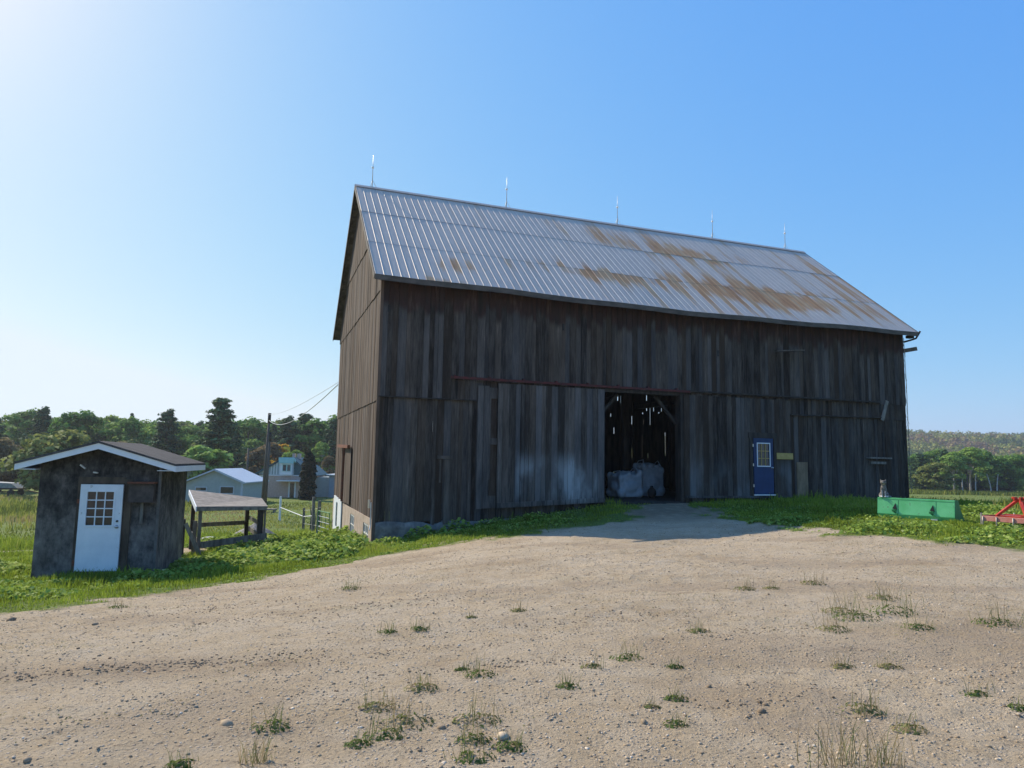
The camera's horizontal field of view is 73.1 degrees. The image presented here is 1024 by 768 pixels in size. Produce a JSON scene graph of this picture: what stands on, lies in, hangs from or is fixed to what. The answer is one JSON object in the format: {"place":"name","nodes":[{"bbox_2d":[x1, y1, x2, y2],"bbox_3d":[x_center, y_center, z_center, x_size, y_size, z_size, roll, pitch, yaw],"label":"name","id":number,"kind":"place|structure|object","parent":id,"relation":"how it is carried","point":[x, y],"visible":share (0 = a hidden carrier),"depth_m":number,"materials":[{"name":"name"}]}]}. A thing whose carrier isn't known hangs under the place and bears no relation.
{"place":"outdoors","nodes":[
{"label":"outdoors","id":0,"kind":"place"},
{"bbox_2d":[0,489,1023,767],"bbox_3d":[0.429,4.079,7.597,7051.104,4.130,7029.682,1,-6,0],"label":"ground","id":1,"kind":"structure","parent":0,"point":[780,671],"depth_m":5.92,"materials":[{"name":"gravel"}]},
{"bbox_2d":[0,437,30,491],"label":"bush","id":2,"kind":"object","parent":1,"relation":"on","point":[7,447],"visible":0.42,"depth_m":90.06,"materials":[{"name":"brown plant"}]},
{"bbox_2d":[0,482,38,495],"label":"farm wagon","id":3,"kind":"object","parent":1,"relation":"on","point":[10,487],"visible":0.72,"depth_m":82.32,"materials":[{"name":"white metal"}]},
{"bbox_2d":[1,408,52,447],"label":"broadleaf tree","id":4,"kind":"object","parent":1,"relation":"on","point":[21,419],"visible":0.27,"depth_m":129.09,"materials":[{"name":"green plant"}]},
{"bbox_2d":[17,406,52,444],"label":"pine tree","id":5,"kind":"object","parent":1,"relation":"on","point":[43,423],"visible":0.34,"depth_m":122.93,"materials":[{"name":"green plant"}]},
{"bbox_2d":[0,429,91,491],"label":"willow bush","id":6,"kind":"object","parent":1,"relation":"on","point":[41,444],"visible":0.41,"depth_m":79.89,"materials":[{"name":"green plant"}]},
{"bbox_2d":[47,409,112,444],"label":"broadleaf tree","id":7,"kind":"object","parent":1,"relation":"on","point":[85,420],"visible":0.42,"depth_m":114.39,"materials":[{"name":"green plant"}]},
{"bbox_2d":[90,415,121,440],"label":"broadleaf tree","id":8,"kind":"object","parent":1,"relation":"on","point":[109,419],"visible":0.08,"depth_m":136.79,"materials":[{"name":"green plant"}]},
{"bbox_2d":[14,441,205,577],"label":"shed","id":9,"kind":"structure","parent":1,"relation":"on","point":[104,505],"depth_m":15.13,"materials":[{"name":"wood"}]},
{"bbox_2d":[71,484,123,571],"bbox_3d":[-9.007,3.121,15.013,0.910,1.860,0.127,2,-6,-10],"label":"door","id":10,"kind":"structure","parent":9,"relation":"in","point":[100,505],"depth_m":15.04,"materials":[{"name":"white paint"}]},
{"bbox_2d":[102,416,150,441],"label":"broadleaf tree","id":11,"kind":"object","parent":1,"relation":"on","point":[126,427],"visible":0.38,"depth_m":117.81,"materials":[{"name":"green plant"}]},
{"bbox_2d":[131,425,163,445],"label":"broadleaf tree","id":12,"kind":"object","parent":1,"relation":"on","point":[149,431],"visible":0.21,"depth_m":117.57,"materials":[{"name":"green plant"}]},
{"bbox_2d":[146,408,184,454],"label":"pine tree","id":13,"kind":"object","parent":1,"relation":"on","point":[167,430],"visible":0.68,"depth_m":110.98,"materials":[{"name":"green plant"}]},
{"bbox_2d":[161,434,193,455],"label":"broadleaf tree","id":14,"kind":"object","parent":1,"relation":"on","point":[186,444],"visible":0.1,"depth_m":114.96,"materials":[{"name":"green plant"}]},
{"bbox_2d":[163,746,198,767],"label":"weed tuft","id":15,"kind":"object","parent":1,"relation":"on","point":[185,764],"visible":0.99,"depth_m":3.73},
{"bbox_2d":[175,424,203,444],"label":"broadleaf tree","id":16,"kind":"object","parent":1,"relation":"on","point":[188,430],"visible":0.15,"depth_m":123.47,"materials":[{"name":"green plant"}]},
{"bbox_2d":[182,519,200,555],"bbox_3d":[-9.882,4.688,20.436,1.472,1.370,0.386,3,-7,-20],"label":"gate post","id":17,"kind":"object","parent":1,"relation":"on","point":[192,534],"visible":0.34,"depth_m":20.45,"materials":[{"name":"grey wood"}]},
{"bbox_2d":[179,433,205,449],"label":"broadleaf tree","id":18,"kind":"object","parent":1,"relation":"on","point":[194,437],"visible":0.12,"depth_m":121.67,"materials":[{"name":"green plant"}]},
{"bbox_2d":[181,445,233,474],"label":"bush","id":19,"kind":"object","parent":1,"relation":"on","point":[211,458],"visible":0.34,"depth_m":90.31,"materials":[{"name":"green plant"}]},
{"bbox_2d":[191,397,246,467],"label":"pine tree","id":20,"kind":"object","parent":1,"relation":"on","point":[220,425],"visible":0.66,"depth_m":99.15,"materials":[{"name":"green plant"}]},
{"bbox_2d":[185,468,268,502],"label":"garage","id":21,"kind":"structure","parent":1,"relation":"on","point":[238,481],"depth_m":74.25,"materials":[{"name":"white"}]},
{"bbox_2d":[219,486,233,493],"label":"window","id":22,"kind":"structure","parent":21,"relation":"in","point":[223,489],"depth_m":74.12,"materials":[{"name":"white glass"}]},
{"bbox_2d":[188,490,267,554],"bbox_3d":[-9.102,4.599,22.311,2.350,2.219,2.950,5,-7,-29],"label":"pen shelter","id":23,"kind":"object","parent":1,"relation":"on","point":[201,501],"visible":0.77,"depth_m":21.56,"materials":[{"name":"wood"}]},
{"bbox_2d":[229,433,245,467],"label":"pine tree","id":24,"kind":"object","parent":1,"relation":"on","point":[237,456],"visible":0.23,"depth_m":120.43,"materials":[{"name":"green plant"}]},
{"bbox_2d":[222,416,273,444],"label":"broadleaf tree","id":25,"kind":"object","parent":1,"relation":"on","point":[250,427],"visible":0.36,"depth_m":140.99,"materials":[{"name":"green plant"}]},
{"bbox_2d":[240,439,263,460],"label":"broadleaf tree","id":26,"kind":"object","parent":1,"relation":"on","point":[250,444],"visible":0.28,"depth_m":128.94,"materials":[{"name":"green plant"}]},
{"bbox_2d":[236,723,277,766],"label":"weed tuft","id":27,"kind":"object","parent":1,"relation":"on","point":[256,756],"visible":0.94,"depth_m":3.76,"materials":[{"name":"plant"}]},
{"bbox_2d":[245,447,270,475],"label":"broadleaf tree","id":28,"kind":"object","parent":1,"relation":"on","point":[259,456],"visible":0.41,"depth_m":102.09,"materials":[{"name":"brown plant"}]},
{"bbox_2d":[240,700,291,734],"bbox_3d":[-1.496,2.029,4.266,0.294,0.194,0.225,1,-6,0],"label":"weed tuft","id":29,"kind":"object","parent":1,"relation":"on","point":[277,727],"visible":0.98,"depth_m":4.23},
{"bbox_2d":[261,413,271,499],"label":"utility pole","id":30,"kind":"object","parent":1,"relation":"on","point":[265,460],"visible":0.86,"depth_m":64.50,"materials":[{"name":"brown wood"}]},
{"bbox_2d":[253,421,279,441],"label":"broadleaf tree","id":31,"kind":"object","parent":1,"relation":"on","point":[265,425],"visible":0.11,"depth_m":143.76,"materials":[{"name":"green plant"}]},
{"bbox_2d":[264,432,271,503],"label":"utility pole","id":32,"kind":"object","parent":1,"relation":"on","point":[267,476],"visible":0.67,"depth_m":67.36,"materials":[{"name":"brown wood"}]},
{"bbox_2d":[258,442,283,465],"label":"broadleaf tree","id":33,"kind":"object","parent":1,"relation":"on","point":[276,452],"visible":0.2,"depth_m":108.64,"materials":[{"name":"brown plant"}]},
{"bbox_2d":[271,422,278,442],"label":"spruce tree","id":34,"kind":"object","parent":1,"relation":"on","point":[274,435],"visible":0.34,"depth_m":139.47,"materials":[{"name":"green plant"}]},
{"bbox_2d":[270,444,289,462],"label":"maple tree","id":35,"kind":"object","parent":1,"relation":"on","point":[285,448],"visible":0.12,"depth_m":110.65,"materials":[{"name":"yellow plant"}]},
{"bbox_2d":[271,415,303,460],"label":"pine tree","id":36,"kind":"object","parent":1,"relation":"on","point":[288,433],"visible":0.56,"depth_m":127.05,"materials":[{"name":"green plant"}]},
{"bbox_2d":[282,450,304,456],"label":"broadleaf tree","id":37,"kind":"object","parent":1,"relation":"on","point":[288,454],"visible":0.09,"depth_m":104.77,"materials":[{"name":"green plant"}]},
{"bbox_2d":[254,453,334,497],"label":"farmhouse","id":38,"kind":"object","parent":1,"relation":"on","point":[284,478],"visible":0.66,"depth_m":89.13,"materials":[{"name":"wood"}]},
{"bbox_2d":[294,413,313,450],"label":"pine tree","id":39,"kind":"object","parent":1,"relation":"on","point":[305,417],"visible":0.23,"depth_m":130.97,"materials":[{"name":"green plant"}]},
{"bbox_2d":[298,450,317,499],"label":"cedar tree","id":40,"kind":"object","parent":1,"relation":"on","point":[307,484],"visible":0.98,"depth_m":84.65,"materials":[{"name":"green plant"}]},
{"bbox_2d":[292,418,332,454],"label":"broadleaf tree","id":41,"kind":"object","parent":1,"relation":"on","point":[317,426],"visible":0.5,"depth_m":127.54,"materials":[{"name":"green plant"}]},
{"bbox_2d":[311,497,314,531],"bbox_3d":[-10.746,7.282,37.409,0.230,2.304,0.190,1,-6,0],"label":"fence post","id":42,"kind":"object","parent":1,"relation":"on","point":[313,515],"visible":0.78,"depth_m":37.36,"materials":[{"name":"grey wood"}]},
{"bbox_2d":[311,441,334,470],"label":"broadleaf tree","id":43,"kind":"object","parent":1,"relation":"on","point":[320,450],"visible":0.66,"depth_m":116.51,"materials":[{"name":"green plant"}]},
{"bbox_2d":[317,510,329,533],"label":"pipe gate","id":44,"kind":"structure","parent":1,"relation":"on","point":[318,526],"depth_m":31.53,"materials":[{"name":"grey metal"}]},
{"bbox_2d":[317,417,336,473],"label":"pine tree","id":45,"kind":"object","parent":1,"relation":"on","point":[331,435],"visible":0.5,"depth_m":124.79,"materials":[{"name":"green plant"}]},
{"bbox_2d":[321,455,334,475],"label":"broadleaf tree","id":46,"kind":"object","parent":1,"relation":"on","point":[328,461],"visible":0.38,"depth_m":110.96,"materials":[{"name":"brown plant"}]},
{"bbox_2d":[343,726,377,749],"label":"weed tuft","id":47,"kind":"object","parent":1,"relation":"on","point":[360,741],"visible":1,"depth_m":3.95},
{"bbox_2d":[352,678,404,713],"bbox_3d":[-0.882,2.042,4.568,0.308,0.212,0.250,-3,-8,34],"label":"weed tuft","id":48,"kind":"object","parent":1,"relation":"on","point":[378,708],"visible":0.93,"depth_m":4.53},
{"bbox_2d":[362,705,406,741],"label":"weed tuft","id":49,"kind":"object","parent":1,"relation":"on","point":[380,737],"visible":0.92,"depth_m":4.09,"materials":[{"name":"plant"}]},
{"bbox_2d":[372,680,433,731],"bbox_3d":[-0.658,1.993,4.322,0.361,0.264,0.372,4,-7,-29],"label":"weed tuft","id":50,"kind":"object","parent":1,"relation":"on","point":[408,715],"visible":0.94,"depth_m":4.27,"materials":[{"name":"plant"}]},
{"bbox_2d":[403,668,438,693],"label":"weed tuft","id":51,"kind":"object","parent":1,"relation":"on","point":[418,684],"visible":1,"depth_m":4.89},
{"bbox_2d":[441,726,496,764],"bbox_3d":[-0.238,1.958,3.756,0.317,0.172,0.177,1,-6,0],"label":"weed tuft","id":52,"kind":"object","parent":1,"relation":"on","point":[469,755],"visible":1,"depth_m":3.73,"materials":[{"name":"plant"}]},
{"bbox_2d":[454,716,494,746],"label":"weed tuft","id":53,"kind":"object","parent":1,"relation":"on","point":[476,738],"visible":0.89,"depth_m":3.99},
{"bbox_2d":[452,690,500,727],"bbox_3d":[-0.208,1.999,4.307,0.292,0.225,0.262,-2,-7,28],"label":"weed tuft","id":54,"kind":"object","parent":1,"relation":"on","point":[493,720],"visible":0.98,"depth_m":4.29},
{"bbox_2d":[457,652,501,678],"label":"weed tuft","id":55,"kind":"object","parent":1,"relation":"on","point":[478,671],"visible":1,"depth_m":5.20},
{"bbox_2d":[491,718,527,752],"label":"weed tuft","id":56,"kind":"object","parent":1,"relation":"on","point":[512,749],"visible":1,"depth_m":3.88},
{"bbox_2d":[0,540,1022,763],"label":"seedlings","id":57,"kind":"object","parent":1,"relation":"on","point":[537,633],"visible":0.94,"depth_m":6.97,"materials":[{"name":"plant"}]},
{"bbox_2d":[0,490,1023,612],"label":"grass","id":58,"kind":"structure","parent":1,"relation":"on","point":[818,503],"depth_m":17.22,"materials":[{"name":"plant"}]},
{"bbox_2d":[0,488,1023,540],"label":"meadow grass","id":59,"kind":"structure","parent":1,"relation":"on","point":[22,509],"depth_m":60.42,"materials":[{"name":"plant"}]},
{"bbox_2d":[0,501,1023,609],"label":"weeds","id":60,"kind":"object","parent":1,"relation":"on","point":[298,548],"visible":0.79,"depth_m":16.97,"materials":[{"name":"green plant"}]},
{"bbox_2d":[555,669,580,689],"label":"weed tuft","id":61,"kind":"object","parent":1,"relation":"on","point":[569,683],"visible":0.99,"depth_m":4.96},
{"bbox_2d":[580,652,605,668],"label":"weed tuft","id":62,"kind":"object","parent":1,"relation":"on","point":[592,664],"visible":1,"depth_m":5.39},
{"bbox_2d":[332,155,920,543],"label":"barn","id":63,"kind":"structure","parent":1,"relation":"on","point":[509,355],"depth_m":24.55,"materials":[{"name":"brown wood"}]},
{"bbox_2d":[333,495,341,528],"bbox_3d":[-7.262,5.414,28.713,0.035,1.430,2.750,3,-7,-20],"label":"cellar door","id":64,"kind":"structure","parent":63,"relation":"in","point":[337,511],"depth_m":28.74,"materials":[{"name":"white paint"}]},
{"bbox_2d":[343,447,351,503],"bbox_3d":[-6.264,3.469,26.313,0.024,2.100,1.700,3,-7,-20],"label":"hatch door","id":65,"kind":"structure","parent":63,"relation":"in","point":[346,498],"depth_m":26.17,"materials":[{"name":"wood"}]},
{"bbox_2d":[475,385,497,508],"bbox_3d":[-0.795,1.975,21.722,0.648,3.854,0.034,3,-7,-20],"label":"old door panel","id":66,"kind":"structure","parent":63,"relation":"in","point":[485,394],"depth_m":21.68,"materials":[{"name":"wood"}]},
{"bbox_2d":[496,383,604,507],"bbox_3d":[1.308,2.031,22.417,3.768,3.920,0.093,3,-7,-20],"label":"sliding door","id":67,"kind":"structure","parent":63,"relation":"in","point":[564,442],"depth_m":22.37,"materials":[{"name":"grey wood"}]},
{"bbox_2d":[606,467,643,497],"bbox_3d":[4.282,3.732,26.259,1.225,1.142,1.052,4,-7,-25],"label":"bulk sack","id":68,"kind":"object","parent":63,"relation":"on","point":[622,484],"visible":1,"depth_m":25.90,"materials":[{"name":"fabric"}]},
{"bbox_2d":[633,459,664,495],"bbox_3d":[5.406,3.720,27.423,1.093,1.448,1.052,3,-7,-16],"label":"bulk sack","id":69,"kind":"object","parent":63,"relation":"on","point":[652,475],"visible":0.63,"depth_m":26.99,"materials":[{"name":"fabric"}]},
{"bbox_2d":[683,395,791,497],"bbox_3d":[8.197,2.290,24.921,4.663,3.602,0.075,3,-7,-20],"label":"sliding door","id":70,"kind":"structure","parent":63,"relation":"in","point":[718,431],"depth_m":24.78,"materials":[{"name":"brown wood"}]},
{"bbox_2d":[753,438,775,495],"bbox_3d":[9.186,3.012,25.160,0.980,2.070,0.127,3,-7,-20],"label":"door","id":71,"kind":"structure","parent":63,"relation":"in","point":[763,468],"depth_m":25.17,"materials":[{"name":"blue paint"}]},
{"bbox_2d":[609,639,644,660],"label":"weed tuft","id":72,"kind":"object","parent":1,"relation":"on","point":[624,656],"visible":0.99,"depth_m":5.64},
{"bbox_2d":[662,654,683,668],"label":"weed tuft","id":73,"kind":"object","parent":1,"relation":"on","point":[670,666],"visible":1,"depth_m":5.38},
{"bbox_2d":[659,705,692,728],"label":"weed tuft","id":74,"kind":"object","parent":1,"relation":"on","point":[677,722],"visible":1,"depth_m":4.23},
{"bbox_2d":[663,680,689,701],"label":"weed tuft","id":75,"kind":"object","parent":1,"relation":"on","point":[680,699],"visible":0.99,"depth_m":4.70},
{"bbox_2d":[686,618,710,633],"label":"weed tuft","id":76,"kind":"object","parent":1,"relation":"on","point":[694,632],"visible":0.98,"depth_m":6.54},
{"bbox_2d":[799,568,826,585],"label":"weed tuft","id":77,"kind":"object","parent":1,"relation":"on","point":[814,581],"visible":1,"depth_m":8.99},
{"bbox_2d":[808,608,852,633],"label":"weed tuft","id":78,"kind":"object","parent":1,"relation":"on","point":[829,628],"visible":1,"depth_m":6.58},
{"bbox_2d":[795,700,881,767],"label":"weed tuft","id":79,"kind":"object","parent":1,"relation":"on","point":[840,747],"visible":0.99,"depth_m":3.68,"materials":[{"name":"plant"}]},
{"bbox_2d":[817,580,865,615],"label":"weed tuft","id":80,"kind":"object","parent":1,"relation":"on","point":[836,608],"visible":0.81,"depth_m":7.38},
{"bbox_2d":[829,653,856,669],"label":"weed tuft","id":81,"kind":"object","parent":1,"relation":"on","point":[842,665],"visible":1,"depth_m":5.45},
{"bbox_2d":[828,587,892,621],"bbox_3d":[3.599,2.263,7.168,0.650,0.342,0.421,6,-8,-39],"label":"weed tuft","id":82,"kind":"object","parent":1,"relation":"on","point":[852,615],"visible":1,"depth_m":7.09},
{"bbox_2d":[840,682,892,717],"bbox_3d":[2.268,2.014,4.476,0.350,0.204,0.234,2,-6,-10],"label":"weed tuft","id":83,"kind":"object","parent":1,"relation":"on","point":[869,711],"visible":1,"depth_m":4.44,"materials":[{"name":"plant"}]},
{"bbox_2d":[849,712,915,767],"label":"weed tuft","id":84,"kind":"object","parent":1,"relation":"on","point":[885,758],"visible":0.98,"depth_m":3.66,"materials":[{"name":"plant"}]},
{"bbox_2d":[865,580,903,601],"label":"weed tuft","id":85,"kind":"object","parent":1,"relation":"on","point":[884,598],"visible":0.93,"depth_m":8.08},
{"bbox_2d":[873,652,903,669],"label":"weed tuft","id":86,"kind":"object","parent":1,"relation":"on","point":[887,666],"visible":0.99,"depth_m":5.44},
{"bbox_2d":[859,584,925,616],"bbox_3d":[4.080,2.257,7.419,0.650,0.390,0.507,1,-6,0],"label":"weed tuft","id":87,"kind":"object","parent":1,"relation":"on","point":[899,613],"visible":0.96,"depth_m":7.33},
{"bbox_2d":[890,705,929,734],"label":"weed tuft","id":88,"kind":"object","parent":1,"relation":"on","point":[912,728],"visible":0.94,"depth_m":4.15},
{"bbox_2d":[894,605,934,632],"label":"weed tuft","id":89,"kind":"object","parent":1,"relation":"on","point":[916,625],"visible":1,"depth_m":6.64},
{"bbox_2d":[877,497,963,521],"bbox_3d":[9.941,3.071,16.832,0.842,0.562,1.704,7,-9,-42],"label":"loader bucket","id":90,"kind":"object","parent":1,"relation":"on","point":[934,510],"visible":0.91,"depth_m":16.51,"materials":[{"name":"green paint"}]},
{"bbox_2d":[879,479,890,496],"bbox_3d":[9.298,2.602,17.252,0.309,0.463,0.243,3,-7,-18],"label":"cat","id":91,"kind":"object","parent":90,"relation":"on","point":[883,491],"visible":1,"depth_m":17.17},
{"bbox_2d":[908,453,933,489],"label":"pine tree","id":92,"kind":"object","parent":1,"relation":"on","point":[919,460],"visible":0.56,"depth_m":148.68,"materials":[{"name":"green plant"}]},
{"bbox_2d":[922,448,941,463],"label":"broadleaf tree","id":93,"kind":"object","parent":1,"relation":"on","point":[933,454],"visible":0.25,"depth_m":168.45,"materials":[{"name":"green plant"}]},
{"bbox_2d":[911,462,957,491],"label":"broadleaf tree","id":94,"kind":"object","parent":1,"relation":"on","point":[925,477],"visible":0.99,"depth_m":143.74,"materials":[{"name":"green plant"}]},
{"bbox_2d":[937,451,972,489],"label":"broadleaf tree","id":95,"kind":"object","parent":1,"relation":"on","point":[954,461],"visible":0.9,"depth_m":147.84,"materials":[{"name":"green plant"}]},
{"bbox_2d":[949,473,995,490],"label":"undergrowth bush","id":96,"kind":"object","parent":1,"relation":"on","point":[959,482],"visible":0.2,"depth_m":157.86,"materials":[{"name":"green plant"}]},
{"bbox_2d":[958,446,989,490],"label":"broadleaf tree","id":97,"kind":"object","parent":1,"relation":"on","point":[976,457],"visible":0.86,"depth_m":149.32,"materials":[{"name":"green plant"}]},
{"bbox_2d":[959,676,995,698],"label":"weed tuft","id":98,"kind":"object","parent":1,"relation":"on","point":[978,691],"visible":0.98,"depth_m":4.77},
{"bbox_2d":[963,449,1006,490],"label":"broadleaf tree","id":99,"kind":"object","parent":1,"relation":"on","point":[988,457],"visible":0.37,"depth_m":154.47,"materials":[{"name":"green plant"}]},
{"bbox_2d":[969,593,1023,630],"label":"weed tuft","id":100,"kind":"object","parent":1,"relation":"on","point":[994,621],"visible":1,"depth_m":6.83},
{"bbox_2d":[978,456,1018,490],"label":"broadleaf tree","id":101,"kind":"object","parent":1,"relation":"on","point":[1001,463],"visible":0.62,"depth_m":153.80,"materials":[{"name":"green plant"}]},
{"bbox_2d":[974,468,1023,490],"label":"undergrowth bush","id":102,"kind":"object","parent":1,"relation":"on","point":[1011,484],"visible":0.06,"depth_m":157.26,"materials":[{"name":"green plant"}]},
{"bbox_2d":[980,497,1023,525],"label":"cultivator","id":103,"kind":"object","parent":1,"relation":"on","point":[1013,518],"visible":0.85,"depth_m":14.99,"materials":[{"name":"red paint"}]},
{"bbox_2d":[1000,453,1023,490],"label":"broadleaf tree","id":104,"kind":"object","parent":1,"relation":"on","point":[1018,460],"visible":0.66,"depth_m":155.27,"materials":[{"name":"green plant"}]},
{"bbox_2d":[1007,695,1023,712],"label":"weed tuft","id":105,"kind":"object","parent":1,"relation":"on","point":[1018,707],"visible":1,"depth_m":4.48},
{"bbox_2d":[1014,479,1023,491],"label":"bush","id":106,"kind":"object","parent":1,"relation":"on","point":[1020,486],"visible":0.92,"depth_m":150.92,"materials":[{"name":"green plant"}]},
{"bbox_2d":[0,0,1023,434],"label":"sky","id":107,"kind":"structure","parent":0,"point":[178,178],"materials":[{"name":"blue"}]},
{"bbox_3d":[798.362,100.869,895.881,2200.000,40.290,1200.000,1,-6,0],"label":"hill","id":108,"kind":"structure","parent":0,"visible":0},
{"bbox_2d":[906,429,1023,460],"bbox_3d":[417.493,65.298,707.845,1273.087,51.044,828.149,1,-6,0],"label":"hillside forest","id":109,"kind":"object","parent":108,"relation":"on","point":[921,442],"visible":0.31,"depth_m":569.50,"materials":[{"name":"green plant"}]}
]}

